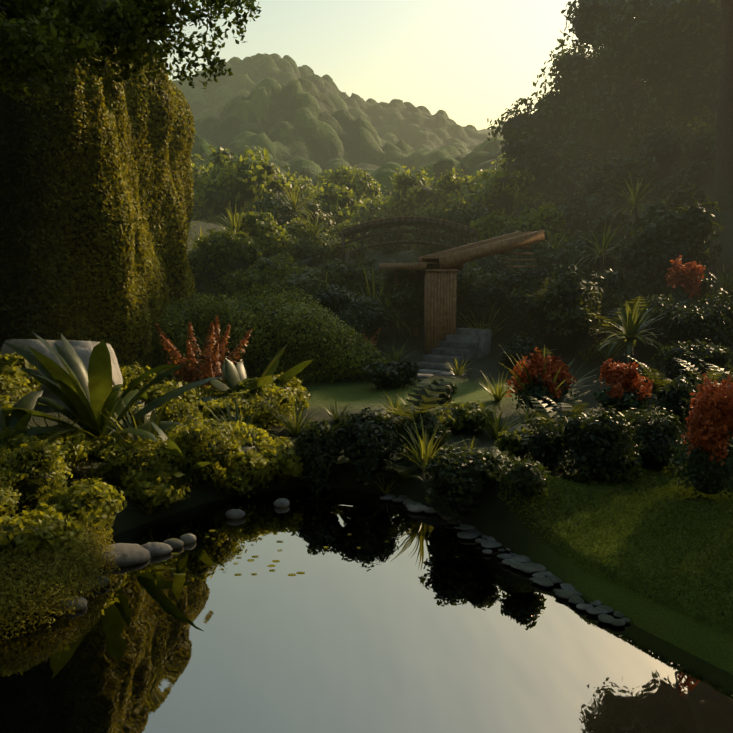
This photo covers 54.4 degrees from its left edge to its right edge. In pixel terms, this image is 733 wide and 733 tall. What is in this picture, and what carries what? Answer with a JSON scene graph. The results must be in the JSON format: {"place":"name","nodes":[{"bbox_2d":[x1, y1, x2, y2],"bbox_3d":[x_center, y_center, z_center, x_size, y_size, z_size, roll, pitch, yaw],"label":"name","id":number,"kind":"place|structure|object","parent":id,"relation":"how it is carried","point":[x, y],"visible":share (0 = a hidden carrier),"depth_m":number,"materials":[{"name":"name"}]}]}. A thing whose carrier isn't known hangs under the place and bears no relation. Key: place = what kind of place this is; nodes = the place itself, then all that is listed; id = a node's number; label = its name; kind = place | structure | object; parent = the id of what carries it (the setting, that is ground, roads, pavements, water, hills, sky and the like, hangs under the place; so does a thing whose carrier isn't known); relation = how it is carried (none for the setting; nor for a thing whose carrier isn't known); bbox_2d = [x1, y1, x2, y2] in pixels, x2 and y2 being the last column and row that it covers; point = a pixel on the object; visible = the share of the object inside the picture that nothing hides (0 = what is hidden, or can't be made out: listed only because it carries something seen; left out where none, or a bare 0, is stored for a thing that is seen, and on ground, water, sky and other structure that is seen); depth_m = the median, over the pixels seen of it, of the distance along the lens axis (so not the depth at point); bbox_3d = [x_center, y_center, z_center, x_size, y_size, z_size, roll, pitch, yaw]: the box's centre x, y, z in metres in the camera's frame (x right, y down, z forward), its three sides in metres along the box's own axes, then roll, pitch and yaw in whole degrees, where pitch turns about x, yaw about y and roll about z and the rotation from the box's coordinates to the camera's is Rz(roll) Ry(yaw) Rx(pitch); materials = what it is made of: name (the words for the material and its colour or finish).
{"place":"outdoors","nodes":[
{"label":"outdoors","id":0,"kind":"place"},
{"bbox_2d":[0,487,732,732],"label":"pond water","id":1,"kind":"structure","parent":0,"point":[415,625],"depth_m":5.71,"materials":[{"name":"grey liquid"}]},
{"bbox_2d":[155,530,458,574],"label":"lily pads","id":2,"kind":"object","parent":1,"relation":"on","point":[250,559],"visible":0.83,"depth_m":7.36,"materials":[{"name":"green plant"}]},
{"bbox_2d":[54,494,629,626],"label":"edging stones","id":3,"kind":"object","parent":1,"relation":"in","point":[128,554],"visible":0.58,"depth_m":7.32,"materials":[{"name":"grey stone"}]},
{"bbox_2d":[0,171,732,674],"bbox_3d":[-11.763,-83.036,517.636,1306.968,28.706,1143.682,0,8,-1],"label":"terrain","id":4,"kind":"structure","parent":0,"point":[498,521],"depth_m":9.36,"materials":[{"name":"green plant"}]},
{"bbox_2d":[0,518,120,642],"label":"moss mound","id":5,"kind":"object","parent":4,"relation":"on","point":[27,587],"visible":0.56,"depth_m":6.28,"materials":[{"name":"green plant"}]},
{"bbox_2d":[0,339,122,401],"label":"boulder","id":6,"kind":"object","parent":4,"relation":"on","point":[83,349],"visible":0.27,"depth_m":12.16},
{"bbox_2d":[0,1,196,370],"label":"hanging vines","id":7,"kind":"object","parent":4,"relation":"on","point":[96,202],"depth_m":15.06,"materials":[{"name":"green plant"}]},
{"bbox_2d":[0,0,261,111],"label":"tree foliage","id":8,"kind":"object","parent":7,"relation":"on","point":[122,22],"depth_m":10.44,"materials":[{"name":"green plant"}]},
{"bbox_2d":[0,352,311,571],"bbox_3d":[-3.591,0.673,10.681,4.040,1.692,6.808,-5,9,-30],"label":"shrubs","id":9,"kind":"object","parent":4,"relation":"on","point":[94,501],"visible":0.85,"depth_m":8.93,"materials":[{"name":"green plant"}]},
{"bbox_2d":[0,332,360,507],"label":"agave plants","id":10,"kind":"object","parent":4,"relation":"on","point":[70,382],"visible":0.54,"depth_m":9.56,"materials":[{"name":"green plant"}]},
{"bbox_2d":[155,316,251,389],"bbox_3d":[-3.607,-0.171,14.878,2.312,1.741,1.555,3,8,19],"label":"rust plume plant","id":11,"kind":"object","parent":4,"relation":"on","point":[212,365],"visible":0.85,"depth_m":14.69,"materials":[{"name":"red plant"}]},
{"bbox_2d":[151,284,390,384],"bbox_3d":[-3.116,-0.836,18.142,7.549,2.449,3.992,0,8,-1],"label":"topiary hedge","id":12,"kind":"object","parent":4,"relation":"on","point":[337,350],"visible":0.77,"depth_m":16.90,"materials":[{"name":"green plant"}]},
{"bbox_2d":[172,53,508,195],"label":"forest hills","id":13,"kind":"structure","parent":4,"relation":"on","point":[303,120],"depth_m":142.94,"materials":[{"name":"green plant"}]},
{"bbox_2d":[185,374,532,461],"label":"shrubs","id":14,"kind":"object","parent":4,"relation":"on","point":[469,415],"visible":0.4,"depth_m":11.79,"materials":[{"name":"green plant"}]},
{"bbox_2d":[129,310,605,513],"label":"grass tufts","id":15,"kind":"object","parent":4,"relation":"on","point":[424,452],"depth_m":11.45,"materials":[{"name":"green plant"}]},
{"bbox_2d":[361,328,380,347],"bbox_3d":[0.011,-0.702,20.619,0.503,0.843,0.764,6,10,38],"label":"plant","id":16,"kind":"object","parent":4,"relation":"on","point":[373,337],"visible":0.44,"depth_m":20.66,"materials":[{"name":"plant"}]},
{"bbox_2d":[188,206,571,253],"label":"spiky plants","id":17,"kind":"object","parent":4,"relation":"on","point":[552,241],"visible":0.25,"depth_m":32.89,"materials":[{"name":"green plant"}]},
{"bbox_2d":[187,202,573,334],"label":"shrubs","id":18,"kind":"object","parent":4,"relation":"on","point":[239,261],"visible":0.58,"depth_m":26.89,"materials":[{"name":"green plant"}]},
{"bbox_2d":[28,236,732,441],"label":"flax plants","id":19,"kind":"object","parent":4,"relation":"on","point":[725,283],"visible":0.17,"depth_m":14.53,"materials":[{"name":"green plant"}]},
{"bbox_2d":[341,217,477,263],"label":"arched bridge","id":20,"kind":"structure","parent":4,"relation":"on","point":[438,224],"depth_m":32.72,"materials":[{"name":"brown wood"}]},
{"bbox_2d":[343,216,475,229],"bbox_3d":[1.969,-6.670,33.426,6.120,0.640,1.720,0,8,-1],"label":"bridge handrail","id":21,"kind":"object","parent":20,"relation":"attached to","point":[409,216],"visible":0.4,"depth_m":32.54,"materials":[{"name":"brown wood"}]},
{"bbox_2d":[119,222,732,480],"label":"ferns","id":22,"kind":"object","parent":4,"relation":"on","point":[430,398],"visible":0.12,"depth_m":12.18,"materials":[{"name":"green plant"}]},
{"bbox_2d":[187,171,667,367],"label":"palms","id":23,"kind":"object","parent":4,"relation":"on","point":[633,327],"depth_m":25.35,"materials":[{"name":"green plant"}]},
{"bbox_2d":[188,106,716,226],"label":"trees","id":24,"kind":"object","parent":4,"relation":"on","point":[222,178],"depth_m":47.54,"materials":[{"name":"green plant"}]},
{"bbox_2d":[417,328,491,377],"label":"stone steps","id":25,"kind":"structure","parent":4,"relation":"on","point":[464,343],"depth_m":19.72,"materials":[{"name":"grey stone"}]},
{"bbox_2d":[379,230,544,353],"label":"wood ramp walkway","id":26,"kind":"structure","parent":4,"relation":"on","point":[440,291],"depth_m":20.80,"materials":[{"name":"brown wood"}]},
{"bbox_2d":[249,165,714,356],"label":"shrubs","id":27,"kind":"object","parent":4,"relation":"on","point":[558,311],"visible":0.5,"depth_m":23.07,"materials":[{"name":"green plant"}]},
{"bbox_2d":[288,360,688,520],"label":"dark shrubs","id":28,"kind":"object","parent":4,"relation":"on","point":[601,447],"visible":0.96,"depth_m":9.02,"materials":[{"name":"green plant"}]},
{"bbox_2d":[253,113,732,439],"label":"dark shrubs","id":29,"kind":"object","parent":4,"relation":"on","point":[664,235],"visible":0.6,"depth_m":23.84,"materials":[{"name":"green plant"}]},
{"bbox_2d":[505,347,581,411],"bbox_3d":[3.369,0.251,13.235,1.314,1.202,1.294,-4,9,-28],"label":"red bush","id":30,"kind":"object","parent":4,"relation":"on","point":[535,365],"visible":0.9,"depth_m":13.09,"materials":[{"name":"red plant"}]},
{"bbox_2d":[486,41,643,210],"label":"tree","id":31,"kind":"object","parent":4,"relation":"on","point":[536,141],"depth_m":46.68,"materials":[{"name":"green plant"}]},
{"bbox_2d":[593,358,656,414],"bbox_3d":[4.631,0.361,12.960,1.056,0.938,1.111,-8,11,-43],"label":"red bush","id":32,"kind":"object","parent":4,"relation":"on","point":[625,390],"visible":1,"depth_m":12.84,"materials":[{"name":"red plant"}]},
{"bbox_2d":[557,0,724,150],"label":"tree","id":33,"kind":"object","parent":4,"relation":"on","point":[674,50],"depth_m":41.12,"materials":[{"name":"green plant"}]},
{"bbox_2d":[580,125,707,217],"bbox_3d":[17.394,-8.059,40.615,15.263,11.697,9.856,0,8,-1],"label":"tree","id":34,"kind":"object","parent":4,"relation":"on","point":[660,157],"visible":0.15,"depth_m":37.42,"materials":[{"name":"green plant"}]},
{"bbox_2d":[665,255,705,308],"bbox_3d":[9.715,-2.399,21.777,1.212,2.014,1.206,0,8,-1],"label":"red bush","id":35,"kind":"object","parent":4,"relation":"on","point":[687,279],"visible":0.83,"depth_m":21.53,"materials":[{"name":"red plant"}]},
{"bbox_2d":[669,371,732,497],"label":"red bush","id":36,"kind":"object","parent":4,"relation":"on","point":[708,467],"visible":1,"depth_m":7.76,"materials":[{"name":"red plant"}]},
{"bbox_2d":[715,0,732,211],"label":"tall tree","id":37,"kind":"object","parent":4,"relation":"on","point":[724,166],"visible":0.87,"depth_m":30.04,"materials":[{"name":"green plant"}]},
{"bbox_2d":[148,0,634,129],"label":"sky","id":38,"kind":"structure","parent":0,"point":[469,60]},
{"bbox_2d":[478,125,502,135],"bbox_3d":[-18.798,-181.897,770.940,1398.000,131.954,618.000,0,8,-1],"label":"ridge hill","id":39,"kind":"structure","parent":0,"point":[487,131],"depth_m":640.87,"materials":[{"name":"green plant"}]},
{"bbox_2d":[497,463,732,635],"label":"lawn grass","id":40,"kind":"structure","parent":0,"point":[659,481],"depth_m":7.19,"materials":[{"name":"green plant"}]}
]}

